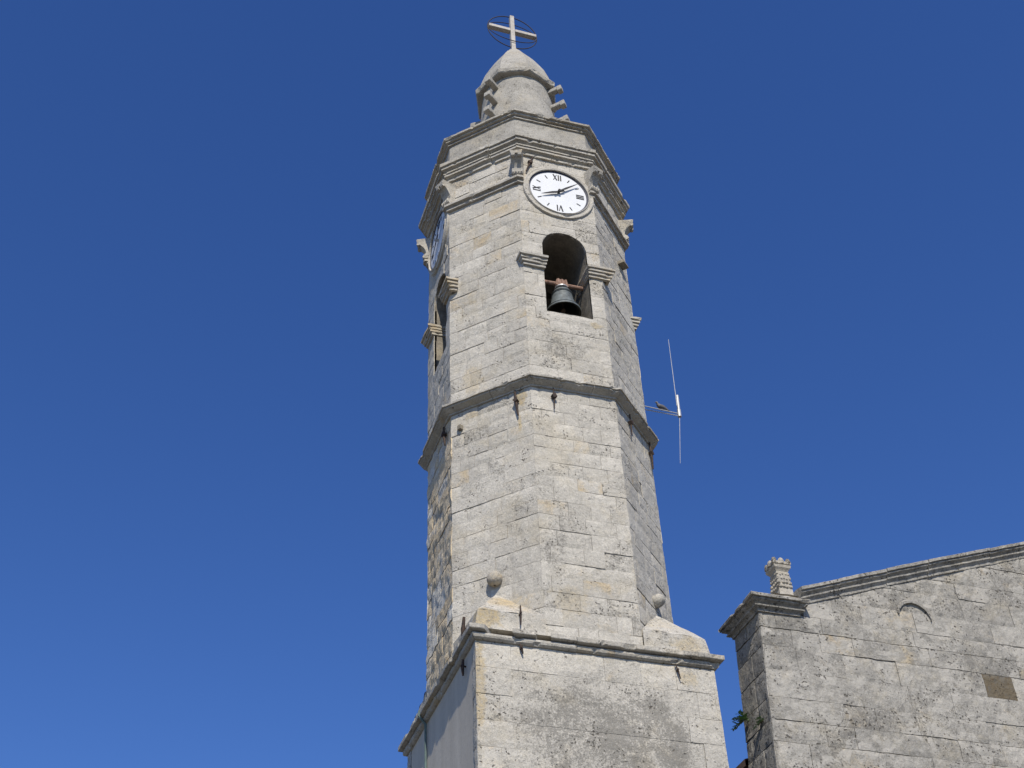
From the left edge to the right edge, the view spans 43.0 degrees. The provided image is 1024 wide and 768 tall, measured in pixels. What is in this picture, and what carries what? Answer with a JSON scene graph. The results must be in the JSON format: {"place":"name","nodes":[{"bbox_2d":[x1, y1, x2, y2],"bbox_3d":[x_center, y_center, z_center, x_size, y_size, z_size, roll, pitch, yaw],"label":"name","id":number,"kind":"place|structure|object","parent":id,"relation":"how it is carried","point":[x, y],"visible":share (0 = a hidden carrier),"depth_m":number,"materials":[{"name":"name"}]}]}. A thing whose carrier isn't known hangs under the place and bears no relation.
{"place":"outdoors","nodes":[
{"label":"outdoors","id":0,"kind":"place"},
{"bbox_2d":[0,0,1023,767],"label":"sky","id":1,"kind":"structure","parent":0,"point":[214,278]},
{"bbox_2d":[398,49,728,767],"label":"bell tower","id":2,"kind":"structure","parent":0,"point":[557,637],"depth_m":28.83,"materials":[{"name":"stone"}]},
{"bbox_2d":[487,15,536,48],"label":"cross","id":3,"kind":"object","parent":2,"relation":"on","point":[511,30],"visible":0.94,"depth_m":43.34,"materials":[{"name":"white stone"}]},
{"bbox_2d":[545,278,583,315],"bbox_3d":[1.256,-2.164,32.572,0.900,1.150,0.950,-21,-44,20],"label":"church bell","id":4,"kind":"object","parent":2,"relation":"hanging from","point":[563,301],"visible":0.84,"depth_m":32.45,"materials":[{"name":"grey metal"}]},
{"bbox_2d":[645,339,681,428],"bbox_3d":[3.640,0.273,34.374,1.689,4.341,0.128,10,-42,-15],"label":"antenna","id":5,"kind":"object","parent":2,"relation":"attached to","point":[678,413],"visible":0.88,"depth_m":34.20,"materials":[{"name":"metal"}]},
{"bbox_2d":[655,401,669,410],"bbox_3d":[3.960,0.596,34.225,0.415,0.284,0.135,10,-42,-15],"label":"pigeon","id":6,"kind":"object","parent":5,"relation":"on","point":[661,406],"visible":1,"depth_m":34.17,"materials":[{"name":"grey"}]},
{"bbox_2d":[718,542,1023,767],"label":"church","id":7,"kind":"structure","parent":0,"point":[919,664],"depth_m":27.66,"materials":[{"name":"stone"}]},
{"bbox_2d":[730,709,750,730],"bbox_3d":[4.698,6.987,26.904,0.354,0.443,0.598,10,-42,-15],"label":"plant","id":8,"kind":"object","parent":7,"relation":"attached to","point":[741,718],"depth_m":26.89,"materials":[{"name":"green plant"}]},
{"bbox_2d":[753,716,763,729],"bbox_3d":[4.966,6.828,26.196,0.225,0.244,0.310,10,-42,-15],"label":"plant","id":9,"kind":"object","parent":7,"relation":"attached to","point":[759,721],"depth_m":26.21,"materials":[{"name":"green plant"}]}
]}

